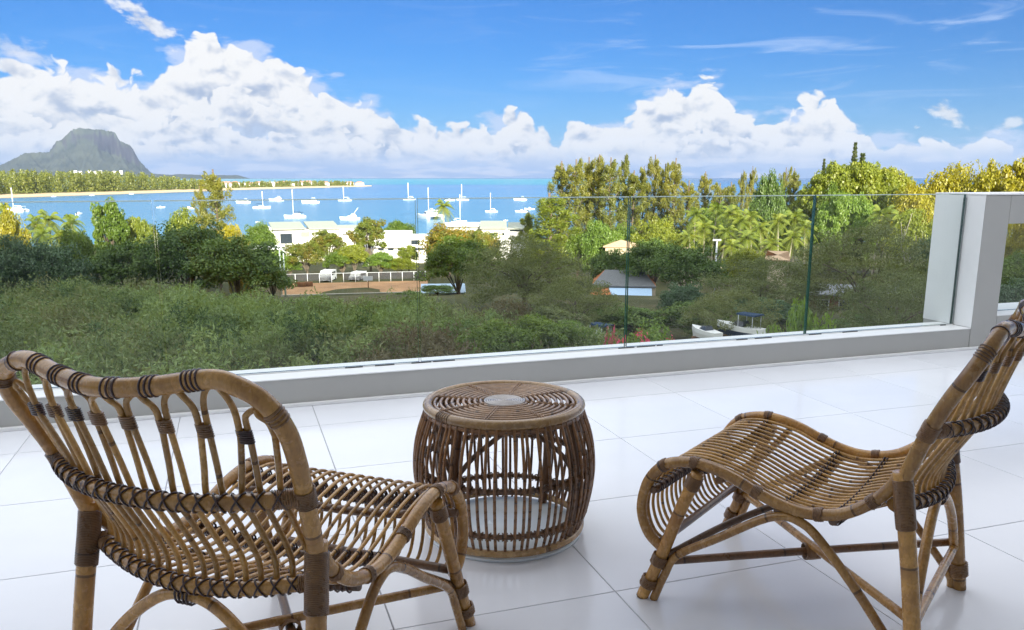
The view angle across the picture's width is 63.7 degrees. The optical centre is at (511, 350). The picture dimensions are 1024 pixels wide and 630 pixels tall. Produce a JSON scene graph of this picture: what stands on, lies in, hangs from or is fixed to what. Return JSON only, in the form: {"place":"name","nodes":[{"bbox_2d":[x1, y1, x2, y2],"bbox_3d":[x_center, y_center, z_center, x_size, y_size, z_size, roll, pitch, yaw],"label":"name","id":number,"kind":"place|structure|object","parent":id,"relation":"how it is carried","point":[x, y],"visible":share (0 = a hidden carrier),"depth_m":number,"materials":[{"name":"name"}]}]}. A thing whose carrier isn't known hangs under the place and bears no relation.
{"place":"outdoors","nodes":[
{"label":"outdoors","id":0,"kind":"place"},
{"bbox_2d":[0,128,248,178],"bbox_3d":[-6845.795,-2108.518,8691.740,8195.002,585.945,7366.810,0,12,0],"label":"mountain","id":1,"kind":"structure","parent":0,"point":[81,149],"depth_m":9321.39,"materials":[{"name":"grey stone"}]},
{"bbox_2d":[0,185,371,197],"bbox_3d":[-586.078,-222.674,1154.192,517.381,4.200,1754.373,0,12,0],"label":"beach","id":2,"kind":"structure","parent":0,"point":[35,194],"depth_m":1106.48,"materials":[{"name":"beige sand"}]},
{"bbox_2d":[0,168,353,193],"bbox_3d":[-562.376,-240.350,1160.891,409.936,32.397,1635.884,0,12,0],"label":"woodland","id":3,"kind":"object","parent":2,"relation":"on","point":[23,181],"visible":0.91,"depth_m":1099.51,"materials":[{"name":"green plant"}]},
{"bbox_2d":[7,238,919,383],"bbox_3d":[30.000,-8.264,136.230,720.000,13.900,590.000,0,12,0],"label":"ground","id":4,"kind":"structure","parent":0,"point":[647,302],"depth_m":126.10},
{"bbox_2d":[0,203,32,252],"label":"broadleaf tree","id":5,"kind":"object","parent":4,"relation":"on","point":[9,224],"visible":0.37,"depth_m":107.78,"materials":[{"name":"yellow plant"}]},
{"bbox_2d":[0,233,42,309],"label":"broadleaf tree","id":6,"kind":"object","parent":4,"relation":"on","point":[11,253],"visible":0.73,"depth_m":82.55,"materials":[{"name":"green plant"}]},
{"bbox_2d":[17,237,98,289],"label":"broadleaf tree","id":7,"kind":"object","parent":4,"relation":"on","point":[53,261],"visible":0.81,"depth_m":83.20,"materials":[{"name":"green plant"}]},
{"bbox_2d":[58,224,97,274],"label":"broadleaf tree","id":8,"kind":"object","parent":4,"relation":"on","point":[86,245],"visible":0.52,"depth_m":97.82,"materials":[{"name":"green plant"}]},
{"bbox_2d":[90,196,129,252],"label":"broadleaf tree","id":9,"kind":"object","parent":4,"relation":"on","point":[110,227],"visible":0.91,"depth_m":114.96,"materials":[{"name":"green plant"}]},
{"bbox_2d":[86,238,180,287],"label":"broadleaf tree","id":10,"kind":"object","parent":4,"relation":"on","point":[112,265],"visible":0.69,"depth_m":87.38,"materials":[{"name":"green plant"}]},
{"bbox_2d":[125,216,159,286],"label":"rain tree","id":11,"kind":"object","parent":4,"relation":"on","point":[139,227],"visible":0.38,"depth_m":121.70,"materials":[{"name":"green plant"}]},
{"bbox_2d":[132,217,227,289],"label":"broadleaf tree","id":12,"kind":"object","parent":4,"relation":"on","point":[182,244],"visible":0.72,"depth_m":86.37,"materials":[{"name":"green plant"}]},
{"bbox_2d":[160,206,202,281],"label":"broadleaf tree","id":13,"kind":"object","parent":4,"relation":"on","point":[184,220],"visible":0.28,"depth_m":129.52,"materials":[{"name":"green plant"}]},
{"bbox_2d":[191,187,209,284],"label":"casuarina tree","id":14,"kind":"object","parent":4,"relation":"on","point":[199,195],"visible":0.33,"depth_m":131.64,"materials":[{"name":"green plant"}]},
{"bbox_2d":[199,169,236,288],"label":"casuarina tree","id":15,"kind":"object","parent":4,"relation":"on","point":[214,188],"visible":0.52,"depth_m":129.26,"materials":[{"name":"green plant"}]},
{"bbox_2d":[180,235,297,297],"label":"broadleaf tree","id":16,"kind":"object","parent":4,"relation":"on","point":[232,256],"visible":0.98,"depth_m":84.00,"materials":[{"name":"green plant"}]},
{"bbox_2d":[244,219,279,245],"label":"broadleaf tree","id":17,"kind":"object","parent":4,"relation":"on","point":[259,232],"visible":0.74,"depth_m":171.25,"materials":[{"name":"green plant"}]},
{"bbox_2d":[0,296,597,362],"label":"dry scrub","id":18,"kind":"object","parent":4,"relation":"on","point":[432,350],"visible":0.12,"depth_m":53.51,"materials":[{"name":"green plant"}]},
{"bbox_2d":[268,221,342,261],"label":"villa","id":19,"kind":"object","parent":4,"relation":"on","point":[291,232],"visible":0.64,"depth_m":192.83,"materials":[{"name":"white paint"}]},
{"bbox_2d":[284,240,329,275],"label":"flame tree","id":20,"kind":"object","parent":4,"relation":"on","point":[304,251],"visible":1,"depth_m":153.00,"materials":[{"name":"green plant"}]},
{"bbox_2d":[0,271,634,384],"bbox_3d":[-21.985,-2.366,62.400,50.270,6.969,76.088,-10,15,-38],"label":"thicket","id":21,"kind":"object","parent":4,"relation":"on","point":[56,321],"visible":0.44,"depth_m":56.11,"materials":[{"name":"green plant"}]},
{"bbox_2d":[310,229,346,268],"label":"flame tree","id":22,"kind":"object","parent":4,"relation":"on","point":[324,238],"visible":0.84,"depth_m":157.74,"materials":[{"name":"green plant"}]},
{"bbox_2d":[322,249,361,275],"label":"broadleaf tree","id":23,"kind":"object","parent":4,"relation":"on","point":[334,258],"visible":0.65,"depth_m":152.48,"materials":[{"name":"green plant"}]},
{"bbox_2d":[337,244,368,270],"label":"broadleaf tree","id":24,"kind":"object","parent":4,"relation":"on","point":[355,252],"visible":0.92,"depth_m":152.49,"materials":[{"name":"green plant"}]},
{"bbox_2d":[283,280,427,294],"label":"sports yard","id":25,"kind":"structure","parent":4,"relation":"on","point":[397,286],"depth_m":134.64,"materials":[{"name":"beige sand"}]},
{"bbox_2d":[287,271,425,282],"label":"yard fence","id":26,"kind":"object","parent":4,"relation":"on","point":[401,275],"visible":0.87,"depth_m":140.46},
{"bbox_2d":[346,216,387,270],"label":"flame tree","id":27,"kind":"object","parent":4,"relation":"on","point":[361,231],"visible":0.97,"depth_m":160.97,"materials":[{"name":"green plant"}]},
{"bbox_2d":[361,251,395,274],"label":"broadleaf tree","id":28,"kind":"object","parent":4,"relation":"on","point":[376,258],"visible":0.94,"depth_m":153.37,"materials":[{"name":"green plant"}]},
{"bbox_2d":[361,230,412,264],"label":"villa","id":29,"kind":"object","parent":4,"relation":"on","point":[394,240],"visible":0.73,"depth_m":183.10,"materials":[{"name":"white paint"}]},
{"bbox_2d":[380,256,419,273],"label":"broadleaf tree","id":30,"kind":"object","parent":4,"relation":"on","point":[403,264],"visible":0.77,"depth_m":153.93,"materials":[{"name":"green plant"}]},
{"bbox_2d":[417,222,473,274],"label":"flame tree","id":31,"kind":"object","parent":4,"relation":"on","point":[437,231],"visible":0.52,"depth_m":148.82,"materials":[{"name":"green plant"}]},
{"bbox_2d":[433,315,480,344],"bbox_3d":[-3.916,-0.833,61.138,4.462,3.660,4.861,-5,13,-21],"label":"broadleaf tree","id":32,"kind":"object","parent":4,"relation":"on","point":[466,324],"visible":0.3,"depth_m":60.28,"materials":[{"name":"green plant"}]},
{"bbox_2d":[414,234,503,293],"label":"broadleaf tree","id":33,"kind":"object","parent":4,"relation":"on","point":[449,254],"visible":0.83,"depth_m":113.42,"materials":[{"name":"green plant"}]},
{"bbox_2d":[468,228,502,277],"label":"flame tree","id":34,"kind":"object","parent":4,"relation":"on","point":[486,238],"visible":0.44,"depth_m":147.87,"materials":[{"name":"green plant"}]},
{"bbox_2d":[480,221,507,258],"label":"villa","id":35,"kind":"object","parent":4,"relation":"on","point":[494,226],"visible":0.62,"depth_m":198.69,"materials":[{"name":"white paint"}]},
{"bbox_2d":[454,317,542,354],"bbox_3d":[-0.870,0.263,53.172,5.691,4.937,5.700,3,12,13],"label":"broadleaf tree","id":36,"kind":"object","parent":4,"relation":"on","point":[493,335],"visible":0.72,"depth_m":52.05,"materials":[{"name":"green plant"}]},
{"bbox_2d":[457,233,593,310],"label":"acacia tree","id":37,"kind":"object","parent":4,"relation":"on","point":[524,271],"visible":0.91,"depth_m":82.21,"materials":[{"name":"green plant"}]},
{"bbox_2d":[517,212,544,265],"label":"casuarina tree","id":38,"kind":"object","parent":4,"relation":"on","point":[527,221],"visible":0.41,"depth_m":138.24,"materials":[{"name":"green plant"}]},
{"bbox_2d":[512,312,582,348],"bbox_3d":[1.947,-0.296,56.073,5.391,4.666,5.409,7,14,29],"label":"broadleaf tree","id":39,"kind":"object","parent":4,"relation":"on","point":[553,331],"visible":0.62,"depth_m":54.94,"materials":[{"name":"green plant"}]},
{"bbox_2d":[524,193,583,290],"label":"casuarina tree","id":40,"kind":"object","parent":4,"relation":"on","point":[547,210],"visible":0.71,"depth_m":125.74,"materials":[{"name":"green plant"}]},
{"bbox_2d":[523,304,592,326],"bbox_3d":[3.295,-1.492,62.915,5.639,4.198,5.658,7,14,32],"label":"broadleaf tree","id":41,"kind":"object","parent":4,"relation":"on","point":[555,314],"visible":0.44,"depth_m":61.98,"materials":[{"name":"green plant"}]},
{"bbox_2d":[540,161,581,257],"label":"casuarina tree","id":42,"kind":"object","parent":4,"relation":"on","point":[561,190],"visible":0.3,"depth_m":169.92,"materials":[{"name":"green plant"}]},
{"bbox_2d":[528,272,621,334],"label":"acacia tree","id":43,"kind":"object","parent":4,"relation":"on","point":[572,291],"visible":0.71,"depth_m":67.17,"materials":[{"name":"green plant"}]},
{"bbox_2d":[559,157,594,264],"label":"casuarina tree","id":44,"kind":"object","parent":4,"relation":"on","point":[576,169],"visible":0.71,"depth_m":165.93,"materials":[{"name":"green plant"}]},
{"bbox_2d":[563,226,590,281],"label":"broadleaf tree","id":45,"kind":"object","parent":4,"relation":"on","point":[573,245],"visible":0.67,"depth_m":139.81,"materials":[{"name":"green plant"}]},
{"bbox_2d":[582,154,610,234],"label":"casuarina tree","id":46,"kind":"object","parent":4,"relation":"on","point":[598,172],"visible":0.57,"depth_m":167.50,"materials":[{"name":"green plant"}]},
{"bbox_2d":[579,219,624,267],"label":"broadleaf tree","id":47,"kind":"object","parent":4,"relation":"on","point":[601,237],"visible":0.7,"depth_m":137.01,"materials":[{"name":"green plant"}]},
{"bbox_2d":[581,248,627,278],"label":"broadleaf tree","id":48,"kind":"object","parent":4,"relation":"on","point":[603,260],"visible":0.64,"depth_m":117.40,"materials":[{"name":"green plant"}]},
{"bbox_2d":[597,157,630,250],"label":"casuarina tree","id":49,"kind":"object","parent":4,"relation":"on","point":[609,174],"visible":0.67,"depth_m":163.62,"materials":[{"name":"green plant"}]},
{"bbox_2d":[590,270,655,295],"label":"house","id":50,"kind":"structure","parent":4,"relation":"on","point":[643,285],"depth_m":111.81,"materials":[{"name":"ceramic"}]},
{"bbox_2d":[613,153,632,225],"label":"casuarina tree","id":51,"kind":"object","parent":4,"relation":"on","point":[624,168],"visible":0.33,"depth_m":170.62,"materials":[{"name":"green plant"}]},
{"bbox_2d":[585,302,671,342],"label":"broadleaf tree","id":52,"kind":"object","parent":4,"relation":"on","point":[636,316],"visible":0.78,"depth_m":66.75,"materials":[{"name":"green plant"}]},
{"bbox_2d":[614,170,651,234],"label":"casuarina tree","id":53,"kind":"object","parent":4,"relation":"on","point":[637,210],"visible":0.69,"depth_m":166.93,"materials":[{"name":"green plant"}]},
{"bbox_2d":[617,317,673,343],"bbox_3d":[8.665,0.732,50.570,5.742,5.926,5.857,11,16,41],"label":"bougainvillea shrub","id":54,"kind":"object","parent":4,"relation":"on","point":[654,336],"visible":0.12,"depth_m":50.16,"materials":[{"name":"green plant"}]},
{"bbox_2d":[619,236,684,282],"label":"broadleaf tree","id":55,"kind":"object","parent":4,"relation":"on","point":[642,254],"visible":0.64,"depth_m":112.54,"materials":[{"name":"green plant"}]},
{"bbox_2d":[642,155,666,233],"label":"casuarina tree","id":56,"kind":"object","parent":4,"relation":"on","point":[655,168],"visible":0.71,"depth_m":167.81,"materials":[{"name":"green plant"}]},
{"bbox_2d":[630,214,680,278],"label":"broadleaf tree","id":57,"kind":"object","parent":4,"relation":"on","point":[659,229],"visible":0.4,"depth_m":141.79,"materials":[{"name":"green plant"}]},
{"bbox_2d":[660,158,685,233],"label":"casuarina tree","id":58,"kind":"object","parent":4,"relation":"on","point":[676,174],"visible":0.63,"depth_m":163.51,"materials":[{"name":"green plant"}]},
{"bbox_2d":[655,281,706,310],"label":"broadleaf tree","id":59,"kind":"object","parent":4,"relation":"on","point":[675,294],"visible":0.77,"depth_m":74.02,"materials":[{"name":"green plant"}]},
{"bbox_2d":[670,180,701,231],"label":"casuarina tree","id":60,"kind":"object","parent":4,"relation":"on","point":[689,190],"visible":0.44,"depth_m":165.02,"materials":[{"name":"green plant"}]},
{"bbox_2d":[648,240,732,291],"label":"broadleaf tree","id":61,"kind":"object","parent":4,"relation":"on","point":[693,263],"visible":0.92,"depth_m":88.24,"materials":[{"name":"green plant"}]},
{"bbox_2d":[658,300,730,334],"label":"broadleaf tree","id":62,"kind":"object","parent":4,"relation":"on","point":[673,312],"visible":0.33,"depth_m":67.36,"materials":[{"name":"green plant"}]},
{"bbox_2d":[688,220,718,283],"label":"palm tree","id":63,"kind":"object","parent":4,"relation":"on","point":[704,227],"visible":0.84,"depth_m":134.81,"materials":[{"name":"green plant"}]},
{"bbox_2d":[694,171,714,245],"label":"casuarina tree","id":64,"kind":"object","parent":4,"relation":"on","point":[706,184],"visible":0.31,"depth_m":168.12,"materials":[{"name":"green plant"}]},
{"bbox_2d":[691,324,722,338],"bbox_3d":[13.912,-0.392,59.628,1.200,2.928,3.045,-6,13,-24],"label":"parked boat","id":65,"kind":"object","parent":4,"relation":"on","point":[705,331],"visible":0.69,"depth_m":58.97,"materials":[{"name":"white plastic"}]},
{"bbox_2d":[701,201,726,277],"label":"palm tree","id":66,"kind":"object","parent":4,"relation":"on","point":[717,207],"visible":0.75,"depth_m":149.61,"materials":[{"name":"green plant"}]},
{"bbox_2d":[685,202,746,263],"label":"broadleaf tree","id":67,"kind":"object","parent":4,"relation":"on","point":[708,214],"visible":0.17,"depth_m":159.49,"materials":[{"name":"green plant"}]},
{"bbox_2d":[713,204,745,252],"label":"palm tree","id":68,"kind":"object","parent":4,"relation":"on","point":[727,210],"visible":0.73,"depth_m":142.75,"materials":[{"name":"green plant"}]},
{"bbox_2d":[678,284,785,338],"bbox_3d":[16.599,-2.139,62.654,8.158,5.838,8.217,7,14,31],"label":"acacia tree","id":69,"kind":"object","parent":4,"relation":"on","point":[711,316],"visible":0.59,"depth_m":61.99,"materials":[{"name":"green plant"}]},
{"bbox_2d":[717,312,765,336],"bbox_3d":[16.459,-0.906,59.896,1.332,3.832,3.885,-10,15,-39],"label":"parked boat","id":70,"kind":"object","parent":4,"relation":"on","point":[738,329],"visible":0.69,"depth_m":59.05,"materials":[{"name":"white plastic"}]},
{"bbox_2d":[720,246,767,293],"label":"broadleaf tree","id":71,"kind":"object","parent":4,"relation":"on","point":[748,254],"visible":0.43,"depth_m":112.31,"materials":[{"name":"green plant"}]},
{"bbox_2d":[721,295,800,327],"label":"broadleaf tree","id":72,"kind":"object","parent":4,"relation":"on","point":[784,312],"visible":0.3,"depth_m":68.16,"materials":[{"name":"green plant"}]},
{"bbox_2d":[698,255,835,325],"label":"acacia tree","id":73,"kind":"object","parent":4,"relation":"on","point":[767,285],"visible":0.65,"depth_m":73.75,"materials":[{"name":"green plant"}]},
{"bbox_2d":[748,168,787,256],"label":"pine tree","id":74,"kind":"object","parent":4,"relation":"on","point":[765,207],"visible":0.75,"depth_m":147.19,"materials":[{"name":"green plant"}]},
{"bbox_2d":[763,213,791,249],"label":"palm tree","id":75,"kind":"object","parent":4,"relation":"on","point":[778,223],"visible":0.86,"depth_m":138.72,"materials":[{"name":"green plant"}]},
{"bbox_2d":[765,251,789,299],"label":"house","id":76,"kind":"structure","parent":4,"relation":"on","point":[782,255],"depth_m":107.08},
{"bbox_2d":[779,230,807,282],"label":"palm tree","id":77,"kind":"object","parent":4,"relation":"on","point":[795,238],"visible":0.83,"depth_m":125.52,"materials":[{"name":"green plant"}]},
{"bbox_2d":[780,208,809,274],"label":"palm tree","id":78,"kind":"object","parent":4,"relation":"on","point":[791,215],"visible":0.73,"depth_m":143.69,"materials":[{"name":"green plant"}]},
{"bbox_2d":[756,294,835,333],"bbox_3d":[16.195,0.961,46.395,5.856,8.126,5.468,-8,14,-34],"label":"shrub","id":79,"kind":"object","parent":4,"relation":"on","point":[797,323],"visible":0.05,"depth_m":45.57,"materials":[{"name":"green plant"}]},
{"bbox_2d":[813,179,848,275],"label":"rain tree","id":80,"kind":"object","parent":4,"relation":"on","point":[832,189],"visible":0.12,"depth_m":153.85,"materials":[{"name":"green plant"}]},
{"bbox_2d":[808,191,883,283],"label":"rain tree","id":81,"kind":"object","parent":4,"relation":"on","point":[847,210],"visible":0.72,"depth_m":134.76,"materials":[{"name":"green plant"}]},
{"bbox_2d":[789,160,903,270],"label":"rain tree","id":82,"kind":"object","parent":4,"relation":"on","point":[849,179],"visible":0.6,"depth_m":155.86,"materials":[{"name":"green plant"}]},
{"bbox_2d":[783,215,929,322],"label":"acacia tree","id":83,"kind":"object","parent":4,"relation":"on","point":[843,264],"visible":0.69,"depth_m":72.58,"materials":[{"name":"green plant"}]},
{"bbox_2d":[811,284,925,311],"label":"brick house","id":84,"kind":"structure","parent":4,"relation":"on","point":[834,291],"depth_m":86.72,"materials":[{"name":"brick"}]},
{"bbox_2d":[864,204,898,273],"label":"palm tree","id":85,"kind":"object","parent":4,"relation":"on","point":[885,211],"visible":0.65,"depth_m":128.10,"materials":[{"name":"green plant"}]},
{"bbox_2d":[838,266,926,327],"bbox_3d":[27.837,-2.421,60.372,8.078,7.570,8.134,9,15,37],"label":"acacia tree","id":86,"kind":"object","parent":4,"relation":"on","point":[888,317],"visible":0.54,"depth_m":59.79,"materials":[{"name":"green plant"}]},
{"bbox_2d":[855,166,914,271],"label":"rain tree","id":87,"kind":"object","parent":4,"relation":"on","point":[903,179],"visible":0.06,"depth_m":159.11,"materials":[{"name":"green plant"}]},
{"bbox_2d":[878,180,934,250],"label":"broadleaf tree","id":88,"kind":"object","parent":4,"relation":"on","point":[918,202],"visible":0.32,"depth_m":132.17,"materials":[{"name":"yellow plant"}]},
{"bbox_2d":[885,207,932,271],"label":"broadleaf tree","id":89,"kind":"object","parent":4,"relation":"on","point":[917,228],"visible":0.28,"depth_m":114.90,"materials":[{"name":"green plant"}]},
{"bbox_2d":[911,161,971,210],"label":"broadleaf tree","id":90,"kind":"object","parent":4,"relation":"on","point":[942,183],"visible":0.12,"depth_m":137.30,"materials":[{"name":"yellow plant"}]},
{"bbox_2d":[956,159,1007,229],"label":"broadleaf tree","id":91,"kind":"object","parent":4,"relation":"on","point":[987,182],"visible":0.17,"depth_m":134.15,"materials":[{"name":"yellow plant"}]},
{"bbox_2d":[998,156,1023,235],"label":"broadleaf tree","id":92,"kind":"object","parent":4,"relation":"on","point":[1012,183],"visible":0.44,"depth_m":129.90,"materials":[{"name":"yellow plant"}]},
{"bbox_2d":[998,277,1023,302],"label":"broadleaf tree","id":93,"kind":"object","parent":4,"relation":"on","point":[1007,296],"visible":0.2,"depth_m":59.41,"materials":[{"name":"green plant"}]},
{"bbox_2d":[1001,249,1023,293],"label":"broadleaf tree","id":94,"kind":"object","parent":4,"relation":"on","point":[1013,268],"visible":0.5,"depth_m":80.19,"materials":[{"name":"green plant"}]},
{"bbox_2d":[1004,223,1023,262],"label":"broadleaf tree","id":95,"kind":"object","parent":4,"relation":"on","point":[1015,239],"visible":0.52,"depth_m":100.81,"materials":[{"name":"green plant"}]},
{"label":"apartment building","id":96,"kind":"structure","parent":4,"relation":"on","visible":0},
{"bbox_2d":[0,350,1023,629],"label":"floor","id":97,"kind":"structure","parent":96,"relation":"on","point":[590,578],"depth_m":3.02,"materials":[{"name":"tile"}]},
{"bbox_2d":[0,350,475,629],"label":"lounge chair","id":98,"kind":"object","parent":97,"relation":"on","point":[105,502],"visible":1,"depth_m":1.67,"materials":[{"name":"wicker"}]},
{"bbox_2d":[0,322,977,431],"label":"balcony kerb","id":99,"kind":"structure","parent":97,"relation":"on","point":[318,387],"depth_m":5.10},
{"bbox_2d":[0,194,966,389],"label":"glass balustrade","id":100,"kind":"object","parent":99,"relation":"on","point":[810,261],"visible":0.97,"depth_m":5.27,"materials":[{"name":"glass"}]},
{"bbox_2d":[413,380,594,562],"bbox_3d":[-0.028,0.405,2.947,0.649,0.488,0.649,-4,13,-20],"label":"side table","id":101,"kind":"object","parent":97,"relation":"on","point":[504,528],"visible":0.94,"depth_m":2.76,"materials":[{"name":"wicker"}]},
{"bbox_2d":[636,299,1023,629],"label":"lounge chair","id":102,"kind":"object","parent":97,"relation":"on","point":[959,416],"visible":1,"depth_m":2.36,"materials":[{"name":"wicker"}]},
{"bbox_2d":[923,192,1023,346],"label":"parapet wall","id":103,"kind":"structure","parent":97,"relation":"on","point":[980,311],"depth_m":6.08,"materials":[{"name":"white paint"}]},
{"bbox_2d":[0,178,1007,245],"bbox_3d":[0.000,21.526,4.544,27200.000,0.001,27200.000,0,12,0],"label":"sea","id":104,"kind":"structure","parent":0,"point":[403,211],"depth_m":717.14,"materials":[{"name":"liquid"}]},
{"bbox_2d":[0,0,1023,177],"label":"sky","id":105,"kind":"structure","parent":0,"point":[244,88],"materials":[{"name":"blue"}]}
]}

